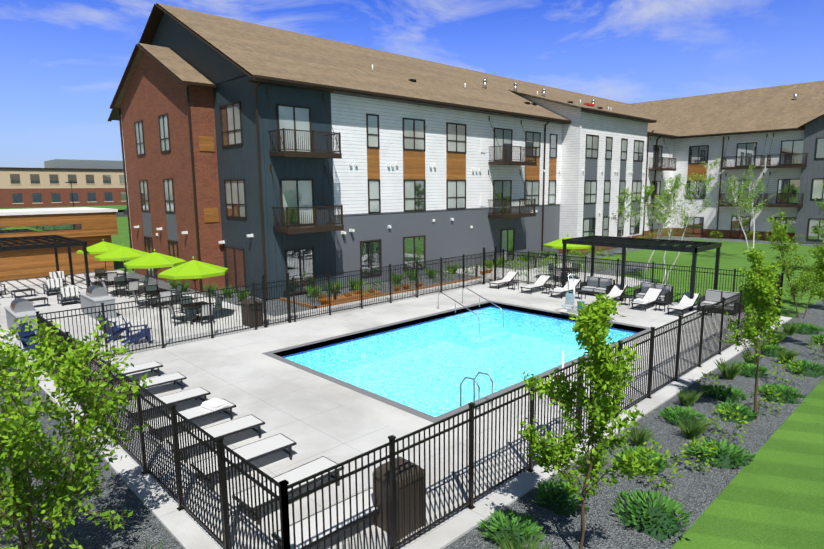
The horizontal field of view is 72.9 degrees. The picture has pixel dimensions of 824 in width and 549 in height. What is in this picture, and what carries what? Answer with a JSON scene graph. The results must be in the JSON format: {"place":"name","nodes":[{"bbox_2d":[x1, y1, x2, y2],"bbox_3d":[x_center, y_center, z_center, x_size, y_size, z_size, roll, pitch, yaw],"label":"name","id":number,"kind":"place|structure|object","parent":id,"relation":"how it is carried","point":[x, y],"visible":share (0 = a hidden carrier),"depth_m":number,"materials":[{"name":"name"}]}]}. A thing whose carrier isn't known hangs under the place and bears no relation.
{"place":"outdoors","nodes":[
{"label":"outdoors","id":0,"kind":"place"},
{"bbox_2d":[116,212,127,216],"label":"parking lot","id":1,"kind":"structure","parent":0,"point":[121,215],"depth_m":137.31,"materials":[{"name":"grey asphalt"}]},
{"bbox_2d":[65,182,76,206],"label":"parking light poles","id":2,"kind":"object","parent":1,"relation":"on","point":[71,190],"visible":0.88,"depth_m":126.81,"materials":[{"name":"black metal"}]},
{"bbox_2d":[0,263,653,373],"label":"patio paving","id":3,"kind":"structure","parent":0,"point":[7,299],"depth_m":26.86,"materials":[{"name":"grey concrete"}]},
{"bbox_2d":[0,283,5,294],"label":"lounge chair","id":4,"kind":"object","parent":3,"relation":"on","point":[2,289],"visible":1,"depth_m":31.34,"materials":[{"name":"grey fabric"}]},
{"bbox_2d":[4,298,40,337],"bbox_3d":[-15.986,1.691,22.943,0.860,1.350,2.660,-9,12,-43],"label":"grill counter","id":5,"kind":"object","parent":3,"relation":"on","point":[20,308],"visible":0.6,"depth_m":22.52,"materials":[{"name":"grey"}]},
{"bbox_2d":[11,288,35,298],"bbox_3d":[-21.358,1.045,30.669,0.640,0.400,1.000,7,11,40],"label":"coffee table","id":6,"kind":"object","parent":3,"relation":"on","point":[22,290],"visible":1,"depth_m":30.51,"materials":[{"name":"grey metal"}]},
{"bbox_2d":[17,320,39,353],"bbox_3d":[-13.499,2.244,19.874,0.982,1.194,0.800,2,9,16],"label":"adirondack chair","id":7,"kind":"object","parent":3,"relation":"on","point":[24,334],"visible":0.5,"depth_m":19.80,"materials":[{"name":"blue plastic"}]},
{"bbox_2d":[26,297,48,305],"bbox_3d":[-18.861,1.432,27.964,0.640,0.400,1.000,7,12,43],"label":"coffee table","id":8,"kind":"object","parent":3,"relation":"on","point":[38,299],"visible":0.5,"depth_m":28.07,"materials":[{"name":"grey metal"}]},
{"bbox_2d":[0,235,89,287],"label":"pergola","id":9,"kind":"structure","parent":3,"relation":"on","point":[55,245],"depth_m":32.20,"materials":[{"name":"black metal"}]},
{"bbox_2d":[43,278,63,295],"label":"lounge chair","id":10,"kind":"object","parent":3,"relation":"on","point":[54,285],"visible":0.92,"depth_m":31.10,"materials":[{"name":"grey fabric"}]},
{"bbox_2d":[46,271,66,285],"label":"lounge chair","id":11,"kind":"object","parent":3,"relation":"on","point":[56,274],"visible":0.5,"depth_m":34.03,"materials":[{"name":"grey fabric"}]},
{"bbox_2d":[56,286,80,305],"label":"lounge chair","id":12,"kind":"object","parent":3,"relation":"on","point":[67,294],"visible":0.96,"depth_m":28.41,"materials":[{"name":"grey fabric"}]},
{"bbox_2d":[83,272,98,285],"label":"dining chair","id":13,"kind":"object","parent":3,"relation":"on","point":[94,279],"visible":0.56,"depth_m":33.53,"materials":[{"name":"grey"}]},
{"bbox_2d":[79,285,116,320],"bbox_3d":[-14.657,1.209,25.993,0.860,1.350,2.660,-9,12,-43],"label":"grill counter","id":14,"kind":"object","parent":3,"relation":"on","point":[93,295],"visible":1,"depth_m":25.45,"materials":[{"name":"grey stone"}]},
{"bbox_2d":[95,268,109,284],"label":"dining chair","id":15,"kind":"object","parent":3,"relation":"on","point":[99,270],"visible":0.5,"depth_m":34.73,"materials":[{"name":"grey"}]},
{"bbox_2d":[77,239,128,285],"bbox_3d":[-18.690,-0.739,33.995,2.693,2.860,2.693,4,10,27],"label":"umbrella","id":16,"kind":"object","parent":3,"relation":"on","point":[102,247],"visible":0.67,"depth_m":33.15,"materials":[{"name":"green fabric"}]},
{"bbox_2d":[95,272,118,286],"bbox_3d":[-18.679,0.309,34.156,1.050,0.740,1.050,8,12,43],"label":"dining table","id":17,"kind":"object","parent":3,"relation":"on","point":[101,275],"visible":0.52,"depth_m":33.81,"materials":[{"name":"grey metal"}]},
{"bbox_2d":[101,280,117,296],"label":"dining chair","id":18,"kind":"object","parent":3,"relation":"on","point":[105,286],"visible":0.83,"depth_m":30.21,"materials":[{"name":"grey"}]},
{"bbox_2d":[104,272,116,284],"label":"dining chair","id":19,"kind":"object","parent":3,"relation":"on","point":[110,276],"visible":0.75,"depth_m":33.32,"materials":[{"name":"grey"}]},
{"bbox_2d":[95,313,128,342],"bbox_3d":[-11.618,1.967,21.551,0.800,1.194,0.982,4,10,26],"label":"adirondack chair","id":20,"kind":"object","parent":3,"relation":"on","point":[114,330],"visible":0.52,"depth_m":21.43,"materials":[{"name":"blue plastic"}]},
{"bbox_2d":[114,276,126,294],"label":"dining chair","id":21,"kind":"object","parent":3,"relation":"on","point":[119,278],"visible":0.46,"depth_m":31.54,"materials":[{"name":"grey"}]},
{"bbox_2d":[94,244,149,295],"bbox_3d":[-15.780,-0.269,30.723,2.693,2.860,2.693,-9,12,-43],"label":"umbrella","id":22,"kind":"object","parent":3,"relation":"on","point":[122,254],"visible":0.79,"depth_m":29.90,"materials":[{"name":"green fabric"}]},
{"bbox_2d":[114,280,139,296],"bbox_3d":[-15.768,0.779,30.884,1.050,0.740,1.050,-8,12,-41],"label":"dining table","id":23,"kind":"object","parent":3,"relation":"on","point":[119,283],"visible":0.6,"depth_m":30.66,"materials":[{"name":"grey metal"}]},
{"bbox_2d":[124,280,139,297],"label":"dining chair","id":24,"kind":"object","parent":3,"relation":"on","point":[133,285],"visible":0.94,"depth_m":30.09,"materials":[{"name":"grey fabric"}]},
{"bbox_2d":[121,314,150,346],"bbox_3d":[-10.415,2.036,21.018,0.982,1.194,0.800,-6,10,-33],"label":"adirondack chair","id":25,"kind":"object","parent":3,"relation":"on","point":[140,335],"visible":0.71,"depth_m":20.97,"materials":[{"name":"blue plastic"}]},
{"bbox_2d":[132,290,148,309],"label":"dining chair","id":26,"kind":"object","parent":3,"relation":"on","point":[136,297],"visible":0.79,"depth_m":27.15,"materials":[{"name":"grey"}]},
{"bbox_2d":[139,276,148,290],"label":"dining chair","id":27,"kind":"object","parent":3,"relation":"on","point":[145,281],"visible":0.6,"depth_m":31.48,"materials":[{"name":"grey"}]},
{"bbox_2d":[145,284,156,298],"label":"dining chair","id":28,"kind":"object","parent":3,"relation":"on","point":[150,287],"visible":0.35,"depth_m":28.46,"materials":[{"name":"grey"}]},
{"bbox_2d":[123,249,186,306],"bbox_3d":[-12.653,0.168,27.657,2.693,2.860,2.693,1,9,10],"label":"umbrella","id":29,"kind":"object","parent":3,"relation":"on","point":[154,259],"visible":0.94,"depth_m":26.84,"materials":[{"name":"green fabric"}]},
{"bbox_2d":[144,289,170,308],"bbox_3d":[-12.641,1.216,27.817,1.050,0.740,1.050,-8,12,-41],"label":"dining table","id":30,"kind":"object","parent":3,"relation":"on","point":[152,293],"visible":0.62,"depth_m":27.53,"materials":[{"name":"grey metal"}]},
{"bbox_2d":[156,290,171,308],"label":"dining chair","id":31,"kind":"object","parent":3,"relation":"on","point":[165,293],"visible":0.58,"depth_m":26.99,"materials":[{"name":"grey fabric"}]},
{"bbox_2d":[167,284,182,301],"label":"dining chair","id":32,"kind":"object","parent":3,"relation":"on","point":[179,288],"visible":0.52,"depth_m":28.52,"materials":[{"name":"grey"}]},
{"bbox_2d":[167,303,186,325],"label":"dining chair","id":33,"kind":"object","parent":3,"relation":"on","point":[171,308],"visible":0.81,"depth_m":23.83,"materials":[{"name":"grey"}]},
{"bbox_2d":[179,296,198,317],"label":"dining chair","id":34,"kind":"object","parent":3,"relation":"on","point":[180,298],"visible":0.29,"depth_m":25.21,"materials":[{"name":"grey metal"}]},
{"bbox_2d":[158,256,227,321],"bbox_3d":[-9.459,0.636,24.379,2.693,2.860,2.693,5,11,34],"label":"umbrella","id":35,"kind":"object","parent":3,"relation":"on","point":[193,269],"visible":0.96,"depth_m":23.57,"materials":[{"name":"green fabric"}]},
{"bbox_2d":[180,301,212,324],"bbox_3d":[-9.448,1.684,24.540,1.050,0.740,1.050,-9,12,-43],"label":"dining table","id":36,"kind":"object","parent":3,"relation":"on","point":[189,305],"visible":0.54,"depth_m":24.30,"materials":[{"name":"grey metal"}]},
{"bbox_2d":[196,303,213,325],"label":"dining chair","id":37,"kind":"object","parent":3,"relation":"on","point":[205,314],"visible":0.54,"depth_m":23.75,"materials":[{"name":"grey"}]},
{"bbox_2d":[206,296,222,317],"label":"dining chair","id":38,"kind":"object","parent":3,"relation":"on","point":[217,305],"visible":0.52,"depth_m":25.11,"materials":[{"name":"grey metal"}]},
{"bbox_2d":[242,298,262,326],"bbox_3d":[-6.778,1.571,23.687,0.640,1.165,0.640,7,12,43],"label":"trash bin","id":39,"kind":"object","parent":3,"relation":"on","point":[250,314],"visible":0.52,"depth_m":23.51,"materials":[{"name":"brown"}]},
{"bbox_2d":[120,12,823,298],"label":"building walls","id":40,"kind":"structure","parent":3,"relation":"on","point":[155,90],"depth_m":34.86,"materials":[{"name":"white paint"}]},
{"bbox_2d":[118,81,767,297],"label":"building fixtures","id":41,"kind":"object","parent":40,"relation":"attached to","point":[259,173],"visible":0.9,"depth_m":32.13,"materials":[{"name":"white metal"}]},
{"bbox_2d":[108,3,823,138],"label":"building roof","id":42,"kind":"structure","parent":40,"relation":"on","point":[266,55],"depth_m":40.32,"materials":[{"name":"brown"}]},
{"bbox_2d":[372,65,796,109],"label":"roof vents","id":43,"kind":"object","parent":42,"relation":"on","point":[592,103],"visible":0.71,"depth_m":49.70,"materials":[{"name":"white plastic"}]},
{"bbox_2d":[134,87,823,294],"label":"windows","id":44,"kind":"structure","parent":40,"relation":"in","point":[295,134],"depth_m":36.51,"materials":[{"name":"grey glass"}]},
{"bbox_2d":[548,264,560,277],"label":"dining chair","id":45,"kind":"object","parent":3,"relation":"on","point":[552,265],"visible":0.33,"depth_m":34.79,"materials":[{"name":"grey"}]},
{"bbox_2d":[553,267,565,282],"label":"dining chair","id":46,"kind":"object","parent":3,"relation":"on","point":[559,272],"visible":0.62,"depth_m":33.38,"materials":[{"name":"grey"}]},
{"bbox_2d":[556,267,576,279],"bbox_3d":[9.468,0.012,34.171,1.050,0.740,1.050,-9,12,-43],"label":"dining table","id":47,"kind":"object","parent":3,"relation":"on","point":[570,270],"visible":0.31,"depth_m":33.78,"materials":[{"name":"grey metal"}]},
{"bbox_2d":[567,263,580,278],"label":"dining chair","id":48,"kind":"object","parent":3,"relation":"on","point":[574,265],"visible":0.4,"depth_m":34.78,"materials":[{"name":"grey"}]},
{"bbox_2d":[0,205,823,548],"bbox_3d":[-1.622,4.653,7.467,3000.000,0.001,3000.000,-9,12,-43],"label":"lawn","id":49,"kind":"structure","parent":0,"point":[770,495],"depth_m":11.46,"materials":[{"name":"green plant"}]},
{"bbox_2d":[0,207,117,281],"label":"service building","id":50,"kind":"structure","parent":49,"relation":"on","point":[91,226],"depth_m":38.07,"materials":[{"name":"brown wood"}]},
{"bbox_2d":[0,159,126,207],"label":"distant office","id":51,"kind":"structure","parent":49,"relation":"on","point":[100,183],"depth_m":147.94,"materials":[{"name":"brick"}]},
{"bbox_2d":[0,253,823,548],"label":"gravel beds","id":52,"kind":"object","parent":49,"relation":"on","point":[697,491],"visible":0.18,"depth_m":10.87,"materials":[{"name":"grey gravel"}]},
{"bbox_2d":[0,311,151,548],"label":"serviceberry tree","id":53,"kind":"object","parent":52,"relation":"on","point":[15,500],"visible":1,"depth_m":8.01,"materials":[{"name":"green plant"}]},
{"bbox_2d":[280,255,536,308],"bbox_3d":[1.049,-0.037,34.592,19.070,0.930,3.300,-9,12,-43],"label":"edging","id":54,"kind":"object","parent":52,"relation":"on","point":[342,299],"visible":0.62,"depth_m":29.26,"materials":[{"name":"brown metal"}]},
{"bbox_2d":[0,321,823,548],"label":"bed plants","id":55,"kind":"object","parent":52,"relation":"on","point":[657,520],"visible":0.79,"depth_m":11.56,"materials":[{"name":"green plant"}]},
{"bbox_2d":[515,293,658,548],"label":"tree","id":56,"kind":"object","parent":52,"relation":"on","point":[590,326],"visible":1,"depth_m":8.08,"materials":[{"name":"green plant"}]},
{"bbox_2d":[718,247,785,418],"bbox_3d":[8.230,1.420,13.486,1.690,4.342,1.326,-9,12,-43],"label":"tree","id":57,"kind":"object","parent":52,"relation":"on","point":[763,290],"visible":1,"depth_m":13.27,"materials":[{"name":"green plant"}]},
{"bbox_2d":[764,208,823,317],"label":"tree","id":58,"kind":"object","parent":52,"relation":"on","point":[777,231],"visible":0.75,"depth_m":24.07,"materials":[{"name":"green plant"}]},
{"bbox_2d":[803,240,823,352],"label":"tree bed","id":59,"kind":"object","parent":52,"relation":"on","point":[819,275],"visible":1,"depth_m":18.93,"materials":[{"name":"green plant"}]},
{"bbox_2d":[34,281,791,548],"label":"pool deck","id":60,"kind":"structure","parent":49,"relation":"on","point":[313,414],"depth_m":14.32,"materials":[{"name":"grey concrete"}]},
{"bbox_2d":[92,361,162,380],"bbox_3d":[-8.652,3.054,16.851,2.000,0.346,0.660,-9,12,-43],"label":"flat lounger","id":61,"kind":"object","parent":60,"relation":"on","point":[152,365],"visible":0.48,"depth_m":17.09,"materials":[{"name":"grey"}]},
{"bbox_2d":[106,372,186,392],"bbox_3d":[-7.474,3.213,15.729,2.000,0.346,0.660,-8,12,-41],"label":"flat lounger","id":62,"kind":"object","parent":60,"relation":"on","point":[174,378],"visible":0.46,"depth_m":15.96,"materials":[{"name":"grey"}]},
{"bbox_2d":[126,387,210,423],"bbox_3d":[-6.321,3.395,14.462,2.000,0.346,0.660,-9,12,-43],"label":"flat lounger","id":63,"kind":"object","parent":60,"relation":"on","point":[186,395],"visible":0.5,"depth_m":14.62,"materials":[{"name":"grey"}]},
{"bbox_2d":[143,399,235,441],"bbox_3d":[-5.341,3.526,13.542,0.660,0.346,2.000,8,12,44],"label":"flat lounger","id":64,"kind":"object","parent":60,"relation":"on","point":[194,413],"visible":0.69,"depth_m":13.54,"materials":[{"name":"grey"}]},
{"bbox_2d":[201,398,228,410],"bbox_3d":[-4.903,3.228,13.890,0.560,0.120,0.440,5,11,34],"label":"towel","id":65,"kind":"object","parent":64,"relation":"on","point":[214,404],"visible":1,"depth_m":13.78,"materials":[{"name":"white fabric"}]},
{"bbox_2d":[167,414,264,461],"bbox_3d":[-4.362,3.670,12.534,2.000,0.346,0.660,-9,12,-42],"label":"flat lounger","id":66,"kind":"object","parent":60,"relation":"on","point":[237,425],"visible":0.67,"depth_m":12.66,"materials":[{"name":"grey"}]},
{"bbox_2d":[191,433,296,489],"bbox_3d":[-3.411,3.823,11.469,2.000,0.346,0.660,-9,12,-43],"label":"flat lounger","id":67,"kind":"object","parent":60,"relation":"on","point":[250,452],"visible":0.62,"depth_m":11.58,"materials":[{"name":"grey"}]},
{"bbox_2d":[232,456,341,524],"bbox_3d":[-2.245,3.979,10.365,0.660,0.346,2.000,8,12,43],"label":"flat lounger","id":68,"kind":"object","parent":60,"relation":"on","point":[310,468],"visible":0.58,"depth_m":10.43,"materials":[{"name":"grey"}]},
{"bbox_2d":[271,487,379,548],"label":"flat lounger","id":69,"kind":"object","parent":60,"relation":"on","point":[327,524],"visible":0.54,"depth_m":9.04,"materials":[{"name":"grey"}]},
{"bbox_2d":[372,456,423,540],"bbox_3d":[-0.213,3.691,9.404,0.640,1.165,0.640,-9,12,-43],"label":"trash bin","id":70,"kind":"object","parent":60,"relation":"on","point":[378,503],"visible":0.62,"depth_m":9.23,"materials":[{"name":"brown metal"}]},
{"bbox_2d":[36,246,783,548],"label":"pool fence","id":71,"kind":"object","parent":60,"relation":"on","point":[284,487],"visible":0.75,"depth_m":10.85,"materials":[{"name":"black metal"}]},
{"bbox_2d":[275,303,643,416],"bbox_3d":[2.272,3.145,21.081,12.300,1.350,7.900,-9,12,-43],"label":"pool shell","id":72,"kind":"object","parent":60,"relation":"in","point":[419,391],"visible":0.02,"depth_m":22.72,"materials":[{"name":"blue liquid"}]},
{"bbox_2d":[438,288,503,410],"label":"pool handrails","id":73,"kind":"object","parent":60,"relation":"on","point":[474,380],"visible":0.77,"depth_m":15.11,"materials":[{"name":"silver metal"}]},
{"bbox_2d":[488,271,518,288],"bbox_3d":[5.296,0.320,32.255,2.000,0.781,0.660,-9,12,-43],"label":"lounge chair","id":74,"kind":"object","parent":60,"relation":"on","point":[509,276],"visible":0.96,"depth_m":32.43,"materials":[{"name":"grey"}]},
{"bbox_2d":[508,281,518,289],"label":"side table","id":75,"kind":"object","parent":60,"relation":"on","point":[512,282],"visible":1,"depth_m":31.34,"materials":[{"name":"grey metal"}]},
{"bbox_2d":[520,275,550,293],"bbox_3d":[6.812,0.542,30.699,2.000,0.781,0.660,-9,12,-42],"label":"lounge chair","id":76,"kind":"object","parent":60,"relation":"on","point":[541,280],"visible":0.88,"depth_m":30.90,"materials":[{"name":"grey"}]},
{"bbox_2d":[542,285,553,293],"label":"side table","id":77,"kind":"object","parent":60,"relation":"on","point":[546,286],"visible":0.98,"depth_m":30.00,"materials":[{"name":"grey metal"}]},
{"bbox_2d":[550,350,567,435],"bbox_3d":[3.210,2.710,12.143,0.684,2.200,0.150,-9,12,-43],"label":"pole","id":78,"kind":"object","parent":60,"relation":"on","point":[567,390],"visible":0.15,"depth_m":11.99,"materials":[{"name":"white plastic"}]},
{"bbox_2d":[549,278,580,298],"bbox_3d":[8.090,0.729,29.388,2.000,0.781,0.660,-9,12,-42],"label":"lounge chair","id":79,"kind":"object","parent":60,"relation":"on","point":[577,281],"visible":0.77,"depth_m":29.59,"materials":[{"name":"grey"}]},
{"bbox_2d":[554,287,566,291],"bbox_3d":[7.705,0.774,28.997,0.560,0.120,0.440,7,11,40],"label":"towel","id":80,"kind":"object","parent":79,"relation":"on","point":[560,289],"visible":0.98,"depth_m":28.90,"materials":[{"name":"white fabric"}]},
{"bbox_2d":[543,234,590,280],"bbox_3d":[9.457,-1.036,34.011,2.693,2.860,2.693,4,10,29],"label":"umbrella","id":81,"kind":"object","parent":60,"relation":"on","point":[556,244],"visible":0.65,"depth_m":33.04,"materials":[{"name":"green fabric"}]},
{"bbox_2d":[561,274,584,313],"bbox_3d":[7.194,0.848,25.057,1.450,1.878,0.600,-9,12,-43],"label":"pool lift","id":82,"kind":"object","parent":60,"relation":"on","point":[570,300],"visible":0.9,"depth_m":24.88,"materials":[{"name":"grey"}]},
{"bbox_2d":[575,290,585,299],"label":"side table","id":83,"kind":"object","parent":60,"relation":"on","point":[578,291],"visible":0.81,"depth_m":28.52,"materials":[{"name":"grey metal"}]},
{"bbox_2d":[580,276,614,294],"bbox_3d":[9.770,0.634,29.432,0.850,0.920,1.550,-9,12,-43],"label":"sofa","id":84,"kind":"object","parent":60,"relation":"on","point":[595,285],"visible":0.85,"depth_m":29.39,"materials":[{"name":"grey fabric"}]},
{"bbox_2d":[604,284,627,303],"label":"lounge chair","id":85,"kind":"object","parent":60,"relation":"on","point":[615,292],"visible":0.75,"depth_m":27.82,"materials":[{"name":"grey fabric"}]},
{"bbox_2d":[621,295,633,305],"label":"side table","id":86,"kind":"object","parent":60,"relation":"on","point":[625,297],"visible":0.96,"depth_m":26.85,"materials":[{"name":"grey metal"}]},
{"bbox_2d":[561,235,721,310],"bbox_3d":[11.589,-0.283,28.757,3.300,2.900,6.800,-9,12,-43],"label":"pergola","id":87,"kind":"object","parent":60,"relation":"on","point":[624,243],"depth_m":27.68,"materials":[{"name":"black metal"}]},
{"bbox_2d":[631,288,662,310],"bbox_3d":[11.083,1.168,26.316,2.000,0.781,0.660,-9,12,-44],"label":"lounge chair","id":88,"kind":"object","parent":60,"relation":"on","point":[651,295],"visible":0.73,"depth_m":26.56,"materials":[{"name":"grey fabric"}]},
{"bbox_2d":[633,298,648,302],"bbox_3d":[10.647,1.216,25.906,0.440,0.120,0.560,-7,11,-35],"label":"towel","id":89,"kind":"object","parent":88,"relation":"on","point":[639,300],"visible":0.96,"depth_m":25.78,"materials":[{"name":"white fabric"}]},
{"bbox_2d":[634,282,673,304],"bbox_3d":[11.818,0.935,27.330,0.850,0.920,1.550,-9,12,-43],"label":"sofa","id":90,"kind":"object","parent":60,"relation":"on","point":[666,293],"visible":0.5,"depth_m":27.24,"materials":[{"name":"grey fabric"}]},
{"bbox_2d":[655,300,668,311],"bbox_3d":[11.470,1.458,25.592,0.450,0.420,0.450,-9,12,-43],"label":"side table","id":91,"kind":"object","parent":60,"relation":"on","point":[663,302],"visible":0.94,"depth_m":25.57,"materials":[{"name":"grey metal"}]},
{"bbox_2d":[667,292,699,316],"bbox_3d":[12.236,1.337,25.133,2.000,0.781,0.660,-9,12,-42],"label":"lounge chair","id":92,"kind":"object","parent":60,"relation":"on","point":[685,303],"visible":0.92,"depth_m":25.28,"materials":[{"name":"grey fabric"}]},
{"bbox_2d":[698,289,742,311],"bbox_3d":[13.901,1.240,25.192,0.850,0.920,1.550,-9,12,-43],"label":"sofa","id":93,"kind":"object","parent":60,"relation":"on","point":[710,297],"visible":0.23,"depth_m":25.40,"materials":[{"name":"grey fabric"}]},
{"bbox_2d":[119,236,823,304],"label":"gravel beds","id":94,"kind":"object","parent":49,"relation":"on","point":[167,286],"visible":0.47,"depth_m":45.62,"materials":[{"name":"grey gravel"}]},
{"bbox_2d":[167,228,807,304],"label":"bed plants","id":95,"kind":"object","parent":49,"relation":"on","point":[173,284],"visible":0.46,"depth_m":35.68,"materials":[{"name":"green plant"}]},
{"bbox_2d":[607,184,654,249],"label":"birch","id":96,"kind":"object","parent":49,"relation":"on","point":[646,195],"visible":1,"depth_m":44.01,"materials":[{"name":"green plant"}]},
{"bbox_2d":[641,174,681,276],"bbox_3d":[15.284,-2.896,34.395,2.271,6.398,3.451,3,9,22],"label":"birch","id":97,"kind":"object","parent":49,"relation":"on","point":[663,204],"visible":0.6,"depth_m":34.02,"materials":[{"name":"green plant"}]},
{"bbox_2d":[649,155,719,283],"bbox_3d":[14.795,-2.852,31.066,2.471,7.336,4.706,-2,9,-11],"label":"birch","id":98,"kind":"object","parent":49,"relation":"on","point":[675,187],"visible":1,"depth_m":30.31,"materials":[{"name":"green plant"}]},
{"bbox_2d":[715,163,776,251],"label":"birch","id":99,"kind":"object","parent":49,"relation":"on","point":[745,203],"visible":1,"depth_m":42.86,"materials":[{"name":"green plant"}]},
{"bbox_2d":[811,183,823,237],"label":"lawn tree","id":100,"kind":"object","parent":49,"relation":"on","point":[813,227],"visible":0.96,"depth_m":35.90,"materials":[{"name":"green plant"}]},
{"bbox_2d":[0,0,823,167],"label":"sky","id":101,"kind":"structure","parent":0,"point":[63,63],"materials":[{"name":"blue"}]},
{"bbox_2d":[280,304,640,415],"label":"pool water","id":102,"kind":"structure","parent":0,"point":[484,320],"depth_m":20.35,"materials":[{"name":"blue liquid"}]}
]}

